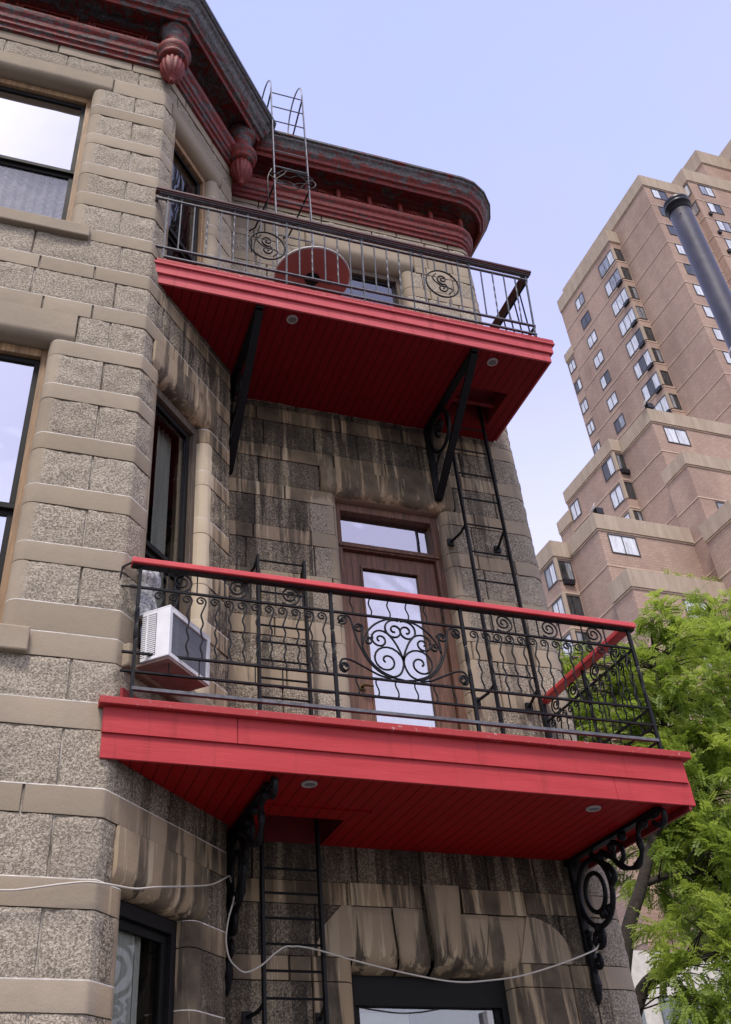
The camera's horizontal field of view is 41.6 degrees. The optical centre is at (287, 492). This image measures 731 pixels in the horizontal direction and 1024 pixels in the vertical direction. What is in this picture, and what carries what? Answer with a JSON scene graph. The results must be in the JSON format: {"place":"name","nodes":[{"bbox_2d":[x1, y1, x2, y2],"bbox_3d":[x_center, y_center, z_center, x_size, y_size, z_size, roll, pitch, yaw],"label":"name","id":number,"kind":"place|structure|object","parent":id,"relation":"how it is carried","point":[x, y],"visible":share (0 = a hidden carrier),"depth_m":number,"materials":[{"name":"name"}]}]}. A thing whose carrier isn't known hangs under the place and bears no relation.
{"place":"outdoors","nodes":[
{"label":"outdoors","id":0,"kind":"place"},
{"bbox_2d":[206,0,730,554],"label":"sky","id":1,"kind":"structure","parent":0,"point":[554,109],"materials":[{"name":"blue"}]},
{"bbox_2d":[536,139,730,951],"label":"apartment tower","id":2,"kind":"structure","parent":0,"point":[641,325],"depth_m":73.27,"materials":[{"name":"brick"}]},
{"bbox_2d":[544,562,557,590],"bbox_3d":[16.404,5.161,59.565,0.100,1.420,1.200,9,-39,-14],"label":"window","id":3,"kind":"structure","parent":2,"relation":"in","point":[550,573],"depth_m":59.58,"materials":[{"name":"white glass"}]},
{"bbox_2d":[552,596,565,625],"bbox_3d":[16.483,7.138,58.036,0.100,1.420,1.200,9,-39,-14],"label":"window","id":4,"kind":"structure","parent":2,"relation":"in","point":[558,606],"depth_m":58.12,"materials":[{"name":"white glass"}]},
{"bbox_2d":[557,560,575,585],"bbox_3d":[17.244,4.900,58.976,0.950,1.780,0.270,9,-39,-14],"label":"window","id":5,"kind":"structure","parent":2,"relation":"in","point":[566,570],"depth_m":59.03,"materials":[{"name":"black glass"}]},
{"bbox_2d":[560,632,573,661],"bbox_3d":[16.561,9.114,56.508,0.100,1.420,1.200,9,-39,-14],"label":"window","id":6,"kind":"structure","parent":2,"relation":"in","point":[568,636],"depth_m":56.54,"materials":[{"name":"white glass"}]},
{"bbox_2d":[568,357,576,373],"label":"window","id":7,"kind":"structure","parent":2,"relation":"in","point":[572,366],"depth_m":93.05,"materials":[{"name":"white glass"}]},
{"bbox_2d":[569,498,581,521],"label":"window","id":8,"kind":"structure","parent":2,"relation":"in","point":[575,508],"depth_m":72.38,"materials":[{"name":"white glass"}]},
{"bbox_2d":[566,594,584,615],"bbox_3d":[17.293,6.785,57.622,0.950,1.420,0.100,9,-39,-14],"label":"window","id":9,"kind":"structure","parent":2,"relation":"in","point":[574,602],"depth_m":57.62,"materials":[{"name":"black glass"}]},
{"bbox_2d":[574,377,582,393],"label":"window","id":10,"kind":"structure","parent":2,"relation":"in","point":[578,386],"depth_m":91.43,"materials":[{"name":"white glass"}]},
{"bbox_2d":[575,292,584,310],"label":"window","id":11,"kind":"structure","parent":2,"relation":"in","point":[580,300],"depth_m":93.46,"materials":[{"name":"grey glass"}]},
{"bbox_2d":[575,631,592,652],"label":"window","id":12,"kind":"structure","parent":2,"relation":"in","point":[578,633],"depth_m":56.27,"materials":[{"name":"grey glass"}]},
{"bbox_2d":[580,397,588,414],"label":"window","id":13,"kind":"structure","parent":2,"relation":"in","point":[584,406],"depth_m":89.79,"materials":[{"name":"white glass"}]},
{"bbox_2d":[580,310,591,329],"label":"window","id":14,"kind":"structure","parent":2,"relation":"in","point":[585,320],"depth_m":91.80,"materials":[{"name":"grey glass"}]},
{"bbox_2d":[586,419,594,435],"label":"window","id":15,"kind":"structure","parent":2,"relation":"in","point":[590,426],"depth_m":88.19,"materials":[{"name":"white glass"}]},
{"bbox_2d":[587,329,597,348],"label":"window","id":16,"kind":"structure","parent":2,"relation":"in","point":[592,338],"depth_m":90.19,"materials":[{"name":"white glass"}]},
{"bbox_2d":[590,503,603,513],"bbox_3d":[18.858,1.125,58.523,0.933,0.946,0.759,9,-39,-14],"label":"satellite dish","id":17,"kind":"object","parent":2,"relation":"attached to","point":[598,510],"visible":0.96,"depth_m":58.44,"materials":[{"name":"black metal"}]},
{"bbox_2d":[593,440,600,453],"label":"window","id":18,"kind":"structure","parent":2,"relation":"in","point":[597,446],"depth_m":86.71,"materials":[{"name":"white glass"}]},
{"bbox_2d":[593,349,603,369],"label":"window","id":19,"kind":"structure","parent":2,"relation":"in","point":[598,359],"depth_m":88.57,"materials":[{"name":"white glass"}]},
{"bbox_2d":[600,369,610,389],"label":"window","id":20,"kind":"structure","parent":2,"relation":"in","point":[605,379],"depth_m":86.95,"materials":[{"name":"white glass"}]},
{"bbox_2d":[598,250,614,278],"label":"window","id":21,"kind":"structure","parent":2,"relation":"in","point":[606,263],"depth_m":89.80,"materials":[{"name":"grey glass"}]},
{"bbox_2d":[601,456,615,481],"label":"window","id":22,"kind":"structure","parent":2,"relation":"in","point":[608,468],"depth_m":68.94,"materials":[{"name":"grey glass"}]},
{"bbox_2d":[606,390,618,411],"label":"window","id":23,"kind":"structure","parent":2,"relation":"in","point":[612,400],"depth_m":85.33,"materials":[{"name":"white glass"}]},
{"bbox_2d":[604,268,622,297],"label":"window","id":24,"kind":"structure","parent":2,"relation":"in","point":[615,280],"depth_m":88.10,"materials":[{"name":"grey glass"}]},
{"bbox_2d":[609,483,624,510],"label":"window","id":25,"kind":"structure","parent":2,"relation":"in","point":[617,497],"depth_m":67.42,"materials":[{"name":"white glass"}]},
{"bbox_2d":[614,248,624,260],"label":"window","id":26,"kind":"structure","parent":2,"relation":"in","point":[618,252],"depth_m":88.94,"materials":[{"name":"grey glass"}]},
{"bbox_2d":[613,413,625,433],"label":"window","id":27,"kind":"structure","parent":2,"relation":"in","point":[619,423],"depth_m":83.70,"materials":[{"name":"grey glass"}]},
{"bbox_2d":[611,287,629,316],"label":"window","id":28,"kind":"structure","parent":2,"relation":"in","point":[622,300],"depth_m":86.48,"materials":[{"name":"white glass"}]},
{"bbox_2d":[615,454,630,474],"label":"window","id":29,"kind":"structure","parent":2,"relation":"in","point":[620,459],"depth_m":68.21,"materials":[{"name":"grey glass"}]},
{"bbox_2d":[607,533,640,556],"bbox_3d":[20.125,3.132,57.311,1.950,1.400,0.100,9,-39,-14],"label":"window","id":30,"kind":"structure","parent":2,"relation":"in","point":[619,544],"depth_m":57.30,"materials":[{"name":"white glass"}]},
{"bbox_2d":[620,266,632,279],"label":"window","id":31,"kind":"structure","parent":2,"relation":"in","point":[626,273],"depth_m":87.32,"materials":[{"name":"grey glass"}]},
{"bbox_2d":[618,307,636,336],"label":"window","id":32,"kind":"structure","parent":2,"relation":"in","point":[629,320],"depth_m":84.83,"materials":[{"name":"white glass"}]},
{"bbox_2d":[624,481,636,498],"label":"window","id":33,"kind":"structure","parent":2,"relation":"in","point":[628,485],"depth_m":66.83,"materials":[{"name":"grey glass"}]},
{"bbox_2d":[627,285,639,299],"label":"window","id":34,"kind":"structure","parent":2,"relation":"in","point":[634,294],"depth_m":85.71,"materials":[{"name":"grey glass"}]},
{"bbox_2d":[625,327,645,357],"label":"window","id":35,"kind":"structure","parent":2,"relation":"in","point":[637,341],"depth_m":83.23,"materials":[{"name":"white glass"}]},
{"bbox_2d":[633,510,643,520],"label":"window","id":36,"kind":"structure","parent":2,"relation":"in","point":[638,516],"depth_m":65.49,"materials":[{"name":"grey glass"}]},
{"bbox_2d":[635,305,647,319],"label":"window","id":37,"kind":"structure","parent":2,"relation":"in","point":[640,310],"depth_m":84.07,"materials":[{"name":"grey glass"}]},
{"bbox_2d":[633,349,653,379],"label":"window","id":38,"kind":"structure","parent":2,"relation":"in","point":[645,362],"depth_m":81.60,"materials":[{"name":"white glass"}]},
{"bbox_2d":[642,399,653,408],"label":"satellite dish","id":39,"kind":"object","parent":2,"relation":"attached to","point":[648,405],"visible":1,"depth_m":67.04,"materials":[{"name":"black metal"}]},
{"bbox_2d":[643,326,655,340],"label":"window","id":40,"kind":"structure","parent":2,"relation":"in","point":[649,333],"depth_m":82.44,"materials":[{"name":"grey glass"}]},
{"bbox_2d":[641,371,662,402],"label":"window","id":41,"kind":"structure","parent":2,"relation":"in","point":[653,385],"depth_m":79.94,"materials":[{"name":"white glass"}]},
{"bbox_2d":[651,348,663,362],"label":"window","id":42,"kind":"structure","parent":2,"relation":"in","point":[657,354],"depth_m":80.81,"materials":[{"name":"grey glass"}]},
{"bbox_2d":[650,188,667,200],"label":"window","id":43,"kind":"structure","parent":2,"relation":"in","point":[658,194],"depth_m":87.61,"materials":[{"name":"white glass"}]},
{"bbox_2d":[658,206,665,216],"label":"window","id":44,"kind":"structure","parent":2,"relation":"in","point":[660,208],"depth_m":85.81,"materials":[{"name":"grey glass"}]},
{"bbox_2d":[654,394,671,412],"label":"window","id":45,"kind":"structure","parent":2,"relation":"in","point":[662,405],"depth_m":78.07,"materials":[{"name":"white glass"}]},
{"bbox_2d":[660,370,672,385],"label":"window","id":46,"kind":"structure","parent":2,"relation":"in","point":[665,375],"depth_m":79.20,"materials":[{"name":"black glass"}]},
{"bbox_2d":[666,224,676,235],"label":"window","id":47,"kind":"structure","parent":2,"relation":"in","point":[671,229],"depth_m":84.23,"materials":[{"name":"grey glass"}]},
{"bbox_2d":[668,393,681,409],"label":"window","id":48,"kind":"structure","parent":2,"relation":"in","point":[676,404],"depth_m":77.58,"materials":[{"name":"grey glass"}]},
{"bbox_2d":[662,426,691,445],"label":"window","id":49,"kind":"structure","parent":2,"relation":"in","point":[673,435],"depth_m":66.02,"materials":[{"name":"white glass"}]},
{"bbox_2d":[674,243,685,254],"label":"window","id":50,"kind":"structure","parent":2,"relation":"in","point":[679,247],"depth_m":82.60,"materials":[{"name":"white glass"}]},
{"bbox_2d":[684,183,691,196],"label":"window","id":51,"kind":"structure","parent":2,"relation":"in","point":[686,187],"depth_m":88.96,"materials":[{"name":"white glass"}]},
{"bbox_2d":[683,263,694,275],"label":"window","id":52,"kind":"structure","parent":2,"relation":"in","point":[688,267],"depth_m":80.96,"materials":[{"name":"grey glass"}]},
{"bbox_2d":[682,599,706,620],"bbox_3d":[22.790,6.620,53.168,1.600,1.450,0.100,9,-39,-14],"label":"window","id":53,"kind":"structure","parent":2,"relation":"in","point":[682,599],"depth_m":53.34,"materials":[{"name":"white glass"}]},
{"bbox_2d":[692,201,699,214],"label":"window","id":54,"kind":"structure","parent":2,"relation":"in","point":[695,207],"depth_m":87.37,"materials":[{"name":"grey glass"}]},
{"bbox_2d":[692,283,704,296],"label":"window","id":55,"kind":"structure","parent":2,"relation":"in","point":[697,288],"depth_m":79.34,"materials":[{"name":"white glass"}]},
{"bbox_2d":[697,184,715,197],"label":"window","id":56,"kind":"structure","parent":2,"relation":"in","point":[705,190],"depth_m":89.12,"materials":[{"name":"white glass"}]},
{"bbox_2d":[701,305,714,318],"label":"window","id":57,"kind":"structure","parent":2,"relation":"in","point":[707,310],"depth_m":77.71,"materials":[{"name":"white glass"}]},
{"bbox_2d":[706,201,724,214],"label":"window","id":58,"kind":"structure","parent":2,"relation":"in","point":[715,208],"depth_m":87.48,"materials":[{"name":"white glass"}]},
{"bbox_2d":[711,327,723,340],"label":"window","id":59,"kind":"structure","parent":2,"relation":"in","point":[716,331],"depth_m":76.10,"materials":[{"name":"white glass"}]},
{"bbox_2d":[715,501,723,508],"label":"window","id":60,"kind":"structure","parent":2,"relation":"in","point":[719,504],"depth_m":59.44,"materials":[{"name":"grey glass"}]},
{"bbox_2d":[714,219,730,232],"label":"window","id":61,"kind":"structure","parent":2,"relation":"in","point":[724,226],"depth_m":85.89,"materials":[{"name":"white glass"}]},
{"bbox_2d":[722,351,730,363],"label":"window","id":62,"kind":"structure","parent":2,"relation":"in","point":[726,354],"depth_m":74.46,"materials":[{"name":"white glass"}]},
{"bbox_2d":[724,238,730,248],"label":"window","id":63,"kind":"structure","parent":2,"relation":"in","point":[728,241],"depth_m":84.27,"materials":[{"name":"white glass"}]},
{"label":"pavement","id":64,"kind":"structure","parent":0,"visible":0},
{"bbox_2d":[0,0,643,1023],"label":"stone townhouse","id":65,"kind":"structure","parent":64,"relation":"on","point":[114,406],"depth_m":7.50,"materials":[{"name":"beige stone"}]},
{"bbox_2d":[0,342,47,654],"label":"window","id":66,"kind":"structure","parent":65,"relation":"in","point":[22,368],"depth_m":6.83,"materials":[{"name":"beige wood"}]},
{"bbox_2d":[0,77,91,240],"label":"window","id":67,"kind":"structure","parent":65,"relation":"in","point":[43,131],"depth_m":8.90,"materials":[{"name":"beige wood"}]},
{"bbox_2d":[0,875,231,890],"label":"cable","id":68,"kind":"object","parent":65,"relation":"attached to","point":[77,882],"visible":1,"depth_m":5.03,"materials":[{"name":"white plastic"}]},
{"bbox_2d":[111,900,176,1023],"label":"window","id":69,"kind":"structure","parent":65,"relation":"in","point":[138,926],"depth_m":5.50,"materials":[{"name":"paint"}]},
{"bbox_2d":[121,387,214,705],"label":"window","id":70,"kind":"structure","parent":65,"relation":"in","point":[158,536],"depth_m":7.68,"materials":[{"name":"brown wood"}]},
{"bbox_2d":[136,605,209,691],"bbox_3d":[-0.735,1.018,6.158,0.260,0.367,0.490,-19,-41,20],"label":"air conditioner","id":71,"kind":"object","parent":65,"relation":"attached to","point":[164,637],"visible":0.88,"depth_m":6.04,"materials":[{"name":"white plastic"}]},
{"bbox_2d":[134,569,160,624],"bbox_3d":[-0.923,0.686,6.354,0.106,0.400,0.250,-15,-39,16],"label":"draught stopper","id":72,"kind":"object","parent":71,"relation":"on","point":[147,597],"visible":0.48,"depth_m":6.33,"materials":[{"name":"white fabric"}]},
{"bbox_2d":[167,137,205,266],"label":"window","id":73,"kind":"structure","parent":65,"relation":"in","point":[181,159],"depth_m":10.07,"materials":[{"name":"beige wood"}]},
{"bbox_2d":[249,80,313,264],"bbox_3d":[-0.106,-3.223,10.908,0.579,4.969,0.625,9,-39,-14],"label":"ladder","id":74,"kind":"object","parent":65,"relation":"attached to","point":[274,166],"visible":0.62,"depth_m":11.09,"materials":[{"name":"metal"}]},
{"bbox_2d":[253,168,315,264],"bbox_3d":[-0.106,-3.169,10.608,0.808,1.118,0.386,-19,-41,21],"label":"cable coil","id":75,"kind":"object","parent":74,"relation":"hanging from","point":[276,179],"visible":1,"depth_m":10.72,"materials":[{"name":"black rubber"}]},
{"bbox_2d":[242,554,328,1023],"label":"ladder","id":76,"kind":"object","parent":65,"relation":"attached to","point":[322,1017],"visible":0.81,"depth_m":6.30,"materials":[{"name":"black metal"}]},
{"bbox_2d":[154,186,554,501],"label":"balcony","id":77,"kind":"structure","parent":65,"relation":"attached to","point":[285,344],"depth_m":8.95,"materials":[{"name":"red wood"}]},
{"bbox_2d":[274,246,349,295],"bbox_3d":[0.252,-1.840,9.187,0.756,0.714,0.756,9,-39,-14],"label":"round table","id":78,"kind":"object","parent":77,"relation":"on","point":[318,264],"visible":0.5,"depth_m":9.29,"materials":[{"name":"red plastic"}]},
{"bbox_2d":[341,268,403,308],"bbox_3d":[0.833,-1.744,10.694,1.100,2.170,0.140,9,-39,-14],"label":"window","id":79,"kind":"structure","parent":65,"relation":"in","point":[357,280],"depth_m":11.28,"materials":[{"name":"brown wood"}]},
{"bbox_2d":[98,557,695,1004],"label":"balcony","id":80,"kind":"structure","parent":65,"relation":"attached to","point":[250,779],"depth_m":6.27,"materials":[{"name":"red paint"}]},
{"bbox_2d":[335,503,468,730],"bbox_3d":[0.965,1.333,8.301,1.102,2.870,0.166,9,-39,-14],"label":"door","id":81,"kind":"structure","parent":65,"relation":"in","point":[379,549],"depth_m":8.55,"materials":[{"name":"brown wood"}]},
{"bbox_2d":[225,890,599,982],"bbox_3d":[0.927,2.953,6.325,2.748,0.510,0.136,10,-39,-16],"label":"cable","id":82,"kind":"object","parent":65,"relation":"attached to","point":[278,950],"visible":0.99,"depth_m":6.12,"materials":[{"name":"grey plastic"}]},
{"bbox_2d":[351,963,510,1023],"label":"window","id":83,"kind":"structure","parent":65,"relation":"in","point":[393,999],"depth_m":6.62,"materials":[{"name":"paint"}]},
{"bbox_2d":[444,405,549,737],"bbox_3d":[1.795,0.744,8.604,0.542,4.060,0.286,9,-39,-14],"label":"ladder","id":84,"kind":"object","parent":65,"relation":"attached to","point":[528,706],"visible":0.75,"depth_m":8.54,"materials":[{"name":"black metal"}]},
{"bbox_2d":[557,583,730,1023],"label":"locust tree","id":85,"kind":"object","parent":64,"relation":"on","point":[693,874],"visible":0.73,"depth_m":12.54,"materials":[{"name":"green plant"}]},
{"bbox_2d":[663,193,730,357],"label":"pole","id":86,"kind":"object","parent":64,"relation":"on","point":[680,215],"visible":1,"depth_m":11.91,"materials":[{"name":"grey metal"}]},
{"bbox_3d":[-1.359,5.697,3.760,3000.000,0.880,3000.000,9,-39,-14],"label":"ground","id":87,"kind":"structure","parent":0,"visible":0},
{"bbox_2d":[631,950,729,1023],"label":"building","id":88,"kind":"structure","parent":87,"relation":"on","point":[640,966],"depth_m":22.75,"materials":[{"name":"white ceramic"}]},
{"bbox_2d":[642,1010,646,1023],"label":"window","id":89,"kind":"structure","parent":88,"relation":"in","point":[643,1015],"depth_m":22.09,"materials":[{"name":"grey glass"}]},
{"bbox_2d":[658,998,726,1023],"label":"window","id":90,"kind":"structure","parent":88,"relation":"in","point":[664,1013],"depth_m":22.35,"materials":[{"name":"grey glass"}]}
]}

